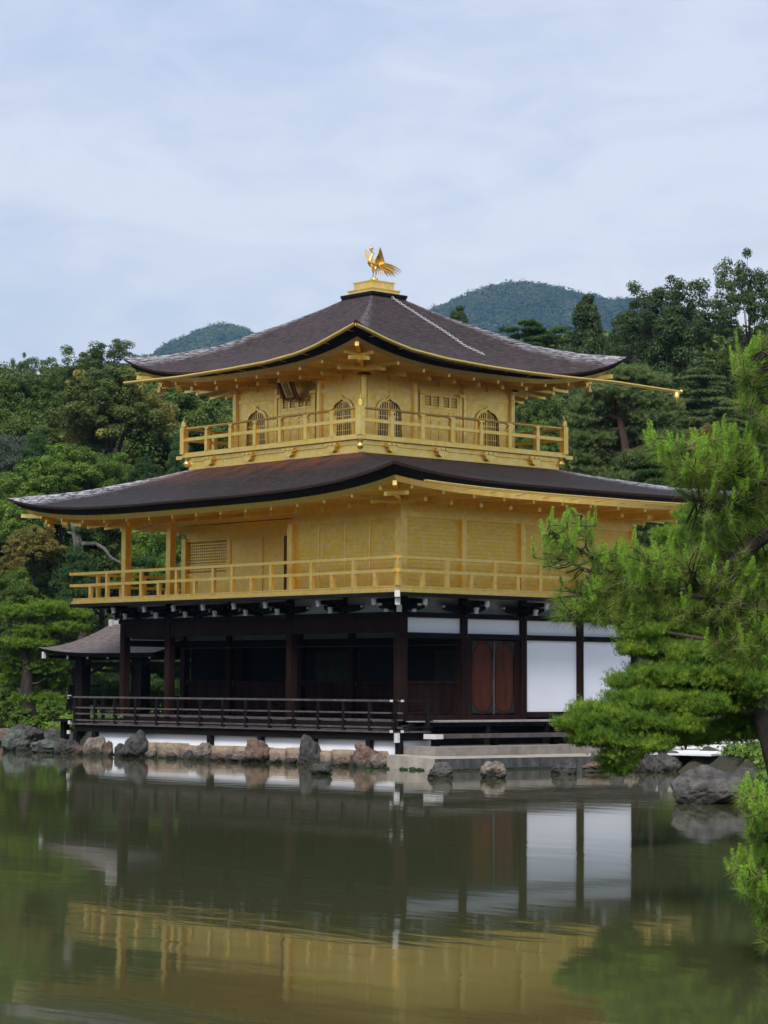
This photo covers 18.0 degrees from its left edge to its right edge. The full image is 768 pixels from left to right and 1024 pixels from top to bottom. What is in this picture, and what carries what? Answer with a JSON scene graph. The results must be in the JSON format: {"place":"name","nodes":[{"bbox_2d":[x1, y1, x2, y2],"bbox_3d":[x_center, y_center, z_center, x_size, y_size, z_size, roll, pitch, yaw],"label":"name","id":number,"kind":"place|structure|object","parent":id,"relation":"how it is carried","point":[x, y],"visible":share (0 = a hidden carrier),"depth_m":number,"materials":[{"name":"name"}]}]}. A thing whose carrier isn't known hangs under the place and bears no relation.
{"place":"outdoors","nodes":[
{"label":"outdoors","id":0,"kind":"place"},
{"bbox_2d":[0,636,760,775],"bbox_3d":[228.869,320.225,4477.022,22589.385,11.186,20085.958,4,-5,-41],"label":"ground","id":1,"kind":"structure","parent":0,"point":[726,763],"depth_m":56.22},
{"bbox_2d":[0,687,21,727],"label":"bush","id":2,"kind":"object","parent":1,"relation":"on","point":[5,704],"visible":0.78,"depth_m":84.81,"materials":[{"name":"green plant"}]},
{"bbox_2d":[0,433,28,562],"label":"broadleaf tree","id":3,"kind":"object","parent":1,"relation":"on","point":[9,453],"visible":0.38,"depth_m":99.89,"materials":[{"name":"green plant"}]},
{"bbox_2d":[0,556,30,583],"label":"maple tree","id":4,"kind":"object","parent":1,"relation":"on","point":[12,565],"visible":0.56,"depth_m":90.09,"materials":[{"name":"green plant"}]},
{"bbox_2d":[0,568,39,637],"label":"broadleaf tree","id":5,"kind":"object","parent":1,"relation":"on","point":[14,587],"visible":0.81,"depth_m":85.84,"materials":[{"name":"green plant"}]},
{"bbox_2d":[7,705,33,726],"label":"bush","id":6,"kind":"object","parent":1,"relation":"on","point":[17,715],"visible":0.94,"depth_m":83.64,"materials":[{"name":"green plant"}]},
{"bbox_2d":[0,361,44,487],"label":"broadleaf tree","id":7,"kind":"object","parent":1,"relation":"on","point":[16,391],"visible":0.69,"depth_m":123.77,"materials":[{"name":"green plant"}]},
{"bbox_2d":[8,352,39,383],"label":"tall tree","id":8,"kind":"object","parent":1,"relation":"on","point":[23,365],"visible":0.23,"depth_m":128.94,"materials":[{"name":"green plant"}]},
{"bbox_2d":[0,498,54,619],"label":"broadleaf tree","id":9,"kind":"object","parent":1,"relation":"on","point":[11,520],"visible":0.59,"depth_m":92.69,"materials":[{"name":"green plant"}]},
{"bbox_2d":[12,425,54,472],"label":"young pine","id":10,"kind":"object","parent":1,"relation":"on","point":[36,443],"visible":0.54,"depth_m":97.34,"materials":[{"name":"green plant"}]},
{"bbox_2d":[0,523,67,618],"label":"maple tree","id":11,"kind":"object","parent":1,"relation":"on","point":[26,541],"visible":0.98,"depth_m":87.87,"materials":[{"name":"brown plant"}]},
{"bbox_2d":[0,470,70,580],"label":"broadleaf tree","id":12,"kind":"object","parent":1,"relation":"on","point":[13,486],"visible":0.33,"depth_m":94.72,"materials":[{"name":"green plant"}]},
{"bbox_2d":[0,615,79,689],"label":"broadleaf tree","id":13,"kind":"object","parent":1,"relation":"on","point":[4,630],"visible":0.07,"depth_m":99.29,"materials":[{"name":"green plant"}]},
{"bbox_2d":[26,356,63,410],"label":"broadleaf tree","id":14,"kind":"object","parent":1,"relation":"on","point":[44,370],"visible":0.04,"depth_m":126.42,"materials":[{"name":"green plant"}]},
{"bbox_2d":[0,593,93,726],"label":"pine tree","id":15,"kind":"object","parent":1,"relation":"on","point":[23,666],"visible":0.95,"depth_m":83.86,"materials":[{"name":"green plant"}]},
{"bbox_2d":[0,397,94,467],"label":"broadleaf tree","id":16,"kind":"object","parent":1,"relation":"on","point":[25,421],"visible":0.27,"depth_m":111.64,"materials":[{"name":"green plant"}]},
{"bbox_2d":[31,700,65,722],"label":"bush","id":17,"kind":"object","parent":1,"relation":"on","point":[55,708],"visible":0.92,"depth_m":82.80,"materials":[{"name":"green plant"}]},
{"bbox_2d":[7,527,110,693],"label":"broadleaf tree","id":18,"kind":"object","parent":1,"relation":"on","point":[43,579],"visible":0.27,"depth_m":96.04,"materials":[{"name":"green plant"}]},
{"bbox_2d":[14,442,108,573],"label":"broadleaf tree","id":19,"kind":"object","parent":1,"relation":"on","point":[62,469],"visible":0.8,"depth_m":95.73,"materials":[{"name":"green plant"}]},
{"bbox_2d":[35,355,106,462],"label":"broadleaf tree","id":20,"kind":"object","parent":1,"relation":"on","point":[49,399],"visible":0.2,"depth_m":122.04,"materials":[{"name":"green plant"}]},
{"bbox_2d":[49,538,108,640],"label":"young pine","id":21,"kind":"object","parent":1,"relation":"on","point":[78,562],"visible":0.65,"depth_m":86.93,"materials":[{"name":"green plant"}]},
{"bbox_2d":[38,608,119,687],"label":"broadleaf tree","id":22,"kind":"object","parent":1,"relation":"on","point":[94,623],"visible":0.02,"depth_m":104.39,"materials":[{"name":"green plant"}]},
{"bbox_2d":[51,338,141,461],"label":"tall tree","id":23,"kind":"object","parent":1,"relation":"on","point":[95,359],"visible":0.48,"depth_m":120.31,"materials":[{"name":"green plant"}]},
{"bbox_2d":[73,452,134,569],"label":"broadleaf tree","id":24,"kind":"object","parent":1,"relation":"on","point":[111,474],"visible":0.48,"depth_m":96.99,"materials":[{"name":"green plant"}]},
{"bbox_2d":[58,527,152,630],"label":"broadleaf tree","id":25,"kind":"object","parent":1,"relation":"on","point":[104,562],"visible":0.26,"depth_m":97.17,"materials":[{"name":"green plant"}]},
{"bbox_2d":[43,364,179,458],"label":"broadleaf tree","id":26,"kind":"object","parent":1,"relation":"on","point":[105,403],"visible":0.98,"depth_m":103.88,"materials":[{"name":"green plant"}]},
{"bbox_2d":[67,523,159,608],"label":"dead tree","id":27,"kind":"object","parent":1,"relation":"on","point":[77,532],"visible":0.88,"depth_m":91.84,"materials":[{"name":"wood"}]},
{"bbox_2d":[61,631,190,711],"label":"tree","id":28,"kind":"object","parent":1,"relation":"on","point":[109,681],"visible":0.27,"depth_m":85.85,"materials":[{"name":"green plant"}]},
{"bbox_2d":[109,354,174,418],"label":"broadleaf tree","id":29,"kind":"object","parent":1,"relation":"on","point":[145,355],"visible":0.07,"depth_m":118.51,"materials":[{"name":"green plant"}]},
{"bbox_2d":[122,452,162,482],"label":"young pine","id":30,"kind":"object","parent":1,"relation":"on","point":[144,469],"visible":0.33,"depth_m":96.39,"materials":[{"name":"green plant"}]},
{"bbox_2d":[113,533,186,595],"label":"broadleaf tree","id":31,"kind":"object","parent":1,"relation":"on","point":[136,593],"visible":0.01,"depth_m":103.42,"materials":[{"name":"green plant"}]},
{"bbox_2d":[118,530,183,673],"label":"broadleaf tree","id":32,"kind":"object","parent":1,"relation":"on","point":[145,543],"visible":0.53,"depth_m":95.62,"materials":[{"name":"green plant"}]},
{"bbox_2d":[150,675,179,711],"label":"bush","id":33,"kind":"object","parent":1,"relation":"on","point":[152,703],"visible":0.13,"depth_m":87.37,"materials":[{"name":"green plant"}]},
{"bbox_2d":[116,382,229,470],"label":"broadleaf tree","id":34,"kind":"object","parent":1,"relation":"on","point":[194,411],"visible":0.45,"depth_m":111.77,"materials":[{"name":"green plant"}]},
{"bbox_2d":[163,428,190,537],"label":"young pine","id":35,"kind":"object","parent":1,"relation":"on","point":[173,464],"visible":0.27,"depth_m":95.36,"materials":[{"name":"green plant"}]},
{"bbox_2d":[190,400,232,450],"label":"broadleaf tree","id":36,"kind":"object","parent":1,"relation":"on","point":[229,409],"visible":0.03,"depth_m":117.17,"materials":[{"name":"green plant"}]},
{"bbox_2d":[0,317,767,641],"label":"wood","id":37,"kind":"object","parent":1,"relation":"on","point":[711,354],"visible":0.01,"depth_m":129.82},
{"bbox_2d":[449,305,468,323],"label":"conifer tree","id":38,"kind":"object","parent":37,"relation":"on","point":[458,314],"visible":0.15,"depth_m":131.20,"materials":[{"name":"green plant"}]},
{"bbox_2d":[547,325,573,348],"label":"pine tree","id":39,"kind":"object","parent":37,"relation":"on","point":[557,329],"visible":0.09,"depth_m":129.11,"materials":[{"name":"green plant"}]},
{"bbox_2d":[0,686,767,806],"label":"undergrowth","id":40,"kind":"object","parent":1,"relation":"on","point":[753,752],"visible":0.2,"depth_m":54.94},
{"bbox_2d":[498,319,560,405],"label":"pine tree","id":41,"kind":"object","parent":1,"relation":"on","point":[534,332],"visible":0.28,"depth_m":125.75,"materials":[{"name":"green plant"}]},
{"bbox_2d":[515,419,559,451],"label":"broadleaf tree","id":42,"kind":"object","parent":1,"relation":"on","point":[549,447],"visible":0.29,"depth_m":98.37,"materials":[{"name":"green plant"}]},
{"bbox_2d":[387,743,692,770],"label":"landing platform","id":43,"kind":"structure","parent":1,"relation":"on","point":[508,756],"depth_m":58.10,"materials":[{"name":"stone"}]},
{"bbox_2d":[515,394,572,451],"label":"broadleaf tree","id":44,"kind":"object","parent":1,"relation":"on","point":[550,411],"visible":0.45,"depth_m":104.20,"materials":[{"name":"green plant"}]},
{"bbox_2d":[546,389,587,452],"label":"conifer tree","id":45,"kind":"object","parent":1,"relation":"on","point":[568,395],"visible":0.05,"depth_m":110.34,"materials":[{"name":"green plant"}]},
{"bbox_2d":[556,293,612,429],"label":"conifer tree","id":46,"kind":"object","parent":1,"relation":"on","point":[589,332],"visible":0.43,"depth_m":118.85,"materials":[{"name":"green plant"}]},
{"bbox_2d":[556,362,687,487],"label":"pine tree","id":47,"kind":"object","parent":1,"relation":"on","point":[656,407],"visible":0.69,"depth_m":77.52,"materials":[{"name":"green plant"}]},
{"bbox_2d":[599,316,667,374],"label":"tall tree","id":48,"kind":"object","parent":1,"relation":"on","point":[610,345],"visible":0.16,"depth_m":116.67,"materials":[{"name":"green plant"}]},
{"bbox_2d":[520,330,767,681],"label":"pine tree","id":49,"kind":"object","parent":1,"relation":"on","point":[725,465],"visible":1,"depth_m":20.41,"materials":[{"name":"green plant"}]},
{"bbox_2d":[548,501,767,777],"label":"pine tree","id":50,"kind":"object","parent":1,"relation":"on","point":[633,720],"visible":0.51,"depth_m":29.89,"materials":[{"name":"green plant"}]},
{"bbox_2d":[633,458,684,547],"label":"pine tree","id":51,"kind":"object","parent":1,"relation":"on","point":[656,476],"visible":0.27,"depth_m":75.96,"materials":[{"name":"green plant"}]},
{"bbox_2d":[656,749,682,771],"bbox_3d":[6.624,5.932,56.560,0.582,0.948,0.457,-4,-6,44],"label":"rock","id":52,"kind":"object","parent":1,"relation":"on","point":[670,763],"visible":0.5,"depth_m":56.44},
{"bbox_2d":[609,274,732,470],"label":"tall tree","id":53,"kind":"object","parent":1,"relation":"on","point":[676,296],"visible":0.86,"depth_m":108.54,"materials":[{"name":"green plant"}]},
{"bbox_2d":[602,304,746,468],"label":"conifer tree","id":54,"kind":"object","parent":1,"relation":"on","point":[659,349],"visible":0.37,"depth_m":106.61,"materials":[{"name":"green plant"}]},
{"bbox_2d":[668,367,735,428],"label":"pine tree","id":55,"kind":"object","parent":1,"relation":"on","point":[691,382],"visible":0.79,"depth_m":90.12,"materials":[{"name":"green plant"}]},
{"bbox_2d":[697,422,715,445],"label":"maple tree","id":56,"kind":"object","parent":1,"relation":"on","point":[707,430],"visible":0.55,"depth_m":80.39,"materials":[{"name":"green plant"}]},
{"bbox_2d":[676,396,760,490],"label":"pine tree","id":57,"kind":"object","parent":1,"relation":"on","point":[705,407],"visible":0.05,"depth_m":104.42,"materials":[{"name":"green plant"}]},
{"bbox_2d":[693,248,767,437],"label":"tall tree","id":58,"kind":"object","parent":1,"relation":"on","point":[751,309],"visible":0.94,"depth_m":112.86,"materials":[{"name":"green plant"}]},
{"bbox_2d":[698,399,767,490],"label":"pine tree","id":59,"kind":"object","parent":1,"relation":"on","point":[730,415],"visible":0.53,"depth_m":84.13,"materials":[{"name":"green plant"}]},
{"bbox_2d":[715,328,767,552],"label":"broadleaf tree","id":60,"kind":"object","parent":1,"relation":"on","point":[722,364],"visible":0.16,"depth_m":116.26,"materials":[{"name":"green plant"}]},
{"bbox_2d":[0,745,767,1023],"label":"pond","id":61,"kind":"structure","parent":0,"point":[139,890],"depth_m":22.44,"materials":[{"name":"green liquid"}]},
{"bbox_2d":[1,728,28,750],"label":"rock","id":62,"kind":"object","parent":61,"relation":"on","point":[15,740],"visible":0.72,"depth_m":71.13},
{"bbox_2d":[4,724,44,746],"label":"rock","id":63,"kind":"object","parent":61,"relation":"on","point":[34,734],"visible":0.24,"depth_m":76.13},
{"bbox_2d":[30,739,56,752],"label":"rock","id":64,"kind":"object","parent":61,"relation":"in","point":[45,746],"visible":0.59,"depth_m":69.24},
{"bbox_2d":[44,726,58,739],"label":"rock","id":65,"kind":"object","parent":61,"relation":"on","point":[51,732],"visible":0.27,"depth_m":80.43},
{"bbox_2d":[54,738,79,753],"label":"rock","id":66,"kind":"object","parent":61,"relation":"in","point":[65,746],"visible":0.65,"depth_m":68.00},
{"bbox_2d":[83,736,105,755],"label":"rock","id":67,"kind":"object","parent":61,"relation":"on","point":[93,746],"visible":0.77,"depth_m":66.97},
{"bbox_2d":[102,740,113,755],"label":"rock","id":68,"kind":"object","parent":61,"relation":"in","point":[108,749],"visible":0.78,"depth_m":66.49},
{"bbox_2d":[38,619,190,739],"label":"fishing pavilion","id":69,"kind":"structure","parent":61,"relation":"on","point":[103,644],"depth_m":74.14,"materials":[{"name":"brown wood"}]},
{"bbox_2d":[121,730,148,756],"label":"rock","id":70,"kind":"object","parent":61,"relation":"on","point":[136,745],"visible":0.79,"depth_m":65.35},
{"bbox_2d":[194,742,211,759],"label":"rock","id":71,"kind":"object","parent":61,"relation":"in","point":[202,750],"visible":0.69,"depth_m":63.19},
{"bbox_2d":[210,752,224,760],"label":"rock","id":72,"kind":"object","parent":61,"relation":"on","point":[218,756],"visible":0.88,"depth_m":62.74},
{"bbox_2d":[230,751,243,761],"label":"rock","id":73,"kind":"object","parent":61,"relation":"on","point":[237,757],"visible":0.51,"depth_m":62.06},
{"bbox_2d":[240,738,270,762],"bbox_3d":[-3.219,6.188,61.648,0.870,0.880,0.604,0,-4,0],"label":"rock","id":74,"kind":"object","parent":61,"relation":"on","point":[256,751],"visible":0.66,"depth_m":61.48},
{"bbox_2d":[148,742,388,763],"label":"stone wall","id":75,"kind":"structure","parent":61,"relation":"on","point":[179,750],"depth_m":62.52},
{"bbox_2d":[146,756,431,770],"bbox_3d":[-2.662,6.303,60.797,0.696,0.146,12.295,4,-5,-41],"label":"moss","id":76,"kind":"object","parent":75,"relation":"on","point":[402,768],"visible":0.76,"depth_m":57.33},
{"bbox_2d":[297,734,320,764],"bbox_3d":[-1.820,6.082,60.162,0.649,1.115,0.410,-1,-4,13],"label":"rock","id":77,"kind":"object","parent":61,"relation":"in","point":[309,750],"visible":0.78,"depth_m":60.02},
{"bbox_2d":[310,763,332,774],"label":"rock","id":78,"kind":"object","parent":61,"relation":"on","point":[321,768],"visible":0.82,"depth_m":53.39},
{"bbox_2d":[331,757,349,765],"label":"rock","id":79,"kind":"object","parent":61,"relation":"on","point":[341,761],"visible":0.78,"depth_m":59.06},
{"bbox_2d":[353,743,380,767],"bbox_3d":[-0.381,6.027,58.505,0.741,0.885,0.625,0,-4,0],"label":"rock","id":80,"kind":"object","parent":61,"relation":"on","point":[364,754],"visible":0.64,"depth_m":58.29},
{"bbox_2d":[369,753,386,767],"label":"rock","id":81,"kind":"object","parent":61,"relation":"on","point":[379,760],"visible":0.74,"depth_m":58.03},
{"bbox_2d":[8,279,756,754],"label":"golden pavilion","id":82,"kind":"structure","parent":61,"relation":"on","point":[358,523],"depth_m":63.97,"materials":[{"name":"gold wood"}]},
{"bbox_2d":[187,540,228,593],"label":"lattice window","id":83,"kind":"structure","parent":82,"relation":"in","point":[204,553],"depth_m":69.40,"materials":[{"name":"gold metal"}]},
{"bbox_2d":[231,538,260,591],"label":"sliding door","id":84,"kind":"structure","parent":82,"relation":"in","point":[248,550],"depth_m":68.08,"materials":[{"name":"gold metal"}]},
{"bbox_2d":[244,407,267,445],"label":"window","id":85,"kind":"structure","parent":82,"relation":"in","point":[263,437],"depth_m":67.10,"materials":[{"name":"gold metal"}]},
{"bbox_2d":[263,536,282,590],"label":"sliding door","id":86,"kind":"structure","parent":82,"relation":"in","point":[272,546],"depth_m":67.20,"materials":[{"name":"gold metal"}]},
{"bbox_2d":[276,378,300,401],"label":"plaque","id":87,"kind":"object","parent":82,"relation":"hanging from","point":[288,390],"visible":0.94,"depth_m":65.50,"materials":[{"name":"brown paint"}]},
{"bbox_2d":[275,390,315,441],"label":"panel door","id":88,"kind":"structure","parent":82,"relation":"in","point":[307,403],"depth_m":65.65,"materials":[{"name":"gold metal"}]},
{"bbox_2d":[328,395,354,436],"bbox_3d":[-1.106,-2.483,64.373,0.095,1.245,1.070,4,-5,-41],"label":"window","id":89,"kind":"structure","parent":82,"relation":"in","point":[342,428],"depth_m":64.36,"materials":[{"name":"gold metal"}]},
{"bbox_2d":[365,246,401,279],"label":"phoenix statue","id":90,"kind":"object","parent":82,"relation":"on","point":[379,263],"visible":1,"depth_m":67.85,"materials":[{"name":"gold metal"}]},
{"bbox_2d":[375,395,403,437],"bbox_3d":[0.130,-2.482,64.300,1.070,1.245,0.095,4,-5,-41],"label":"window","id":91,"kind":"structure","parent":82,"relation":"in","point":[380,428],"depth_m":64.28,"materials":[{"name":"gold metal"}]},
{"bbox_2d":[391,296,484,354],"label":"chain","id":92,"kind":"object","parent":82,"relation":"on","point":[438,327],"visible":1,"depth_m":66.31,"materials":[{"name":"metal"}]},
{"bbox_2d":[419,390,465,442],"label":"panel door","id":93,"kind":"structure","parent":82,"relation":"in","point":[431,403],"depth_m":65.45,"materials":[{"name":"gold metal"}]},
{"bbox_2d":[472,640,492,713],"bbox_3d":[2.492,4.215,61.714,0.730,1.870,0.066,4,-5,-41],"label":"plank door","id":94,"kind":"structure","parent":82,"relation":"in","point":[482,651],"depth_m":61.68,"materials":[{"name":"brown wood"}]},
{"bbox_2d":[474,406,501,446],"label":"window","id":95,"kind":"structure","parent":82,"relation":"in","point":[489,439],"depth_m":66.81,"materials":[{"name":"gold metal"}]},
{"bbox_2d":[495,641,513,713],"bbox_3d":[3.068,4.254,62.224,0.710,1.870,0.066,4,-5,-41],"label":"plank door","id":96,"kind":"structure","parent":82,"relation":"in","point":[504,650],"depth_m":62.21,"materials":[{"name":"brown wood"}]},
{"bbox_2d":[427,762,453,778],"bbox_3d":[1.197,5.617,51.827,0.584,0.541,0.406,-1,-4,13],"label":"rock","id":97,"kind":"object","parent":61,"relation":"in","point":[442,770],"visible":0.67,"depth_m":51.72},
{"bbox_2d":[480,761,506,777],"bbox_3d":[2.350,5.615,51.931,0.593,0.552,0.484,0,-4,0],"label":"rock","id":98,"kind":"object","parent":61,"relation":"in","point":[494,769],"visible":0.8,"depth_m":51.80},
{"bbox_2d":[550,760,576,773],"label":"rock","id":99,"kind":"object","parent":61,"relation":"on","point":[565,767],"visible":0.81,"depth_m":54.46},
{"bbox_2d":[581,761,605,772],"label":"rock","id":100,"kind":"object","parent":61,"relation":"in","point":[590,767],"visible":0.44,"depth_m":55.48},
{"bbox_2d":[639,754,660,772],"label":"rock","id":101,"kind":"object","parent":61,"relation":"on","point":[649,764],"visible":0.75,"depth_m":55.74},
{"bbox_2d":[670,765,754,803],"bbox_3d":[5.590,4.785,41.130,1.443,0.968,0.864,0,-4,0],"label":"rock","id":102,"kind":"object","parent":61,"relation":"on","point":[704,784],"visible":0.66,"depth_m":40.91,"materials":[{"name":"stone"}]},
{"bbox_2d":[721,771,767,959],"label":"pine tree","id":103,"kind":"object","parent":61,"relation":"on","point":[751,870],"visible":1,"depth_m":17.29,"materials":[{"name":"green plant"}]},
{"bbox_2d":[733,767,759,787],"bbox_3d":[6.284,4.874,42.148,0.680,0.872,0.543,-2,-5,26],"label":"rock","id":104,"kind":"object","parent":61,"relation":"in","point":[742,770],"visible":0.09,"depth_m":42.11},
{"bbox_2d":[0,0,767,374],"label":"sky","id":105,"kind":"structure","parent":0,"point":[169,168],"materials":[{"name":"blue"}]},
{"bbox_2d":[465,295,706,335],"bbox_3d":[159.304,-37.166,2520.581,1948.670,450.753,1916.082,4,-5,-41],"label":"hill","id":106,"kind":"structure","parent":0,"point":[492,322],"depth_m":2596.21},
{"bbox_2d":[149,321,254,355],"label":"hill forest","id":107,"kind":"object","parent":106,"relation":"on","point":[217,333],"visible":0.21,"depth_m":2688.76,"materials":[{"name":"plant"}]},
{"bbox_2d":[428,278,694,342],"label":"hill forest","id":108,"kind":"object","parent":106,"relation":"on","point":[495,300],"visible":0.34,"depth_m":2626.20,"materials":[{"name":"plant"}]},
{"bbox_2d":[650,739,757,755],"bbox_3d":[10.289,6.413,66.824,4.428,0.045,22.759,0,-4,11],"label":"gravel court","id":109,"kind":"object","parent":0,"point":[690,751],"visible":0.25,"depth_m":58.08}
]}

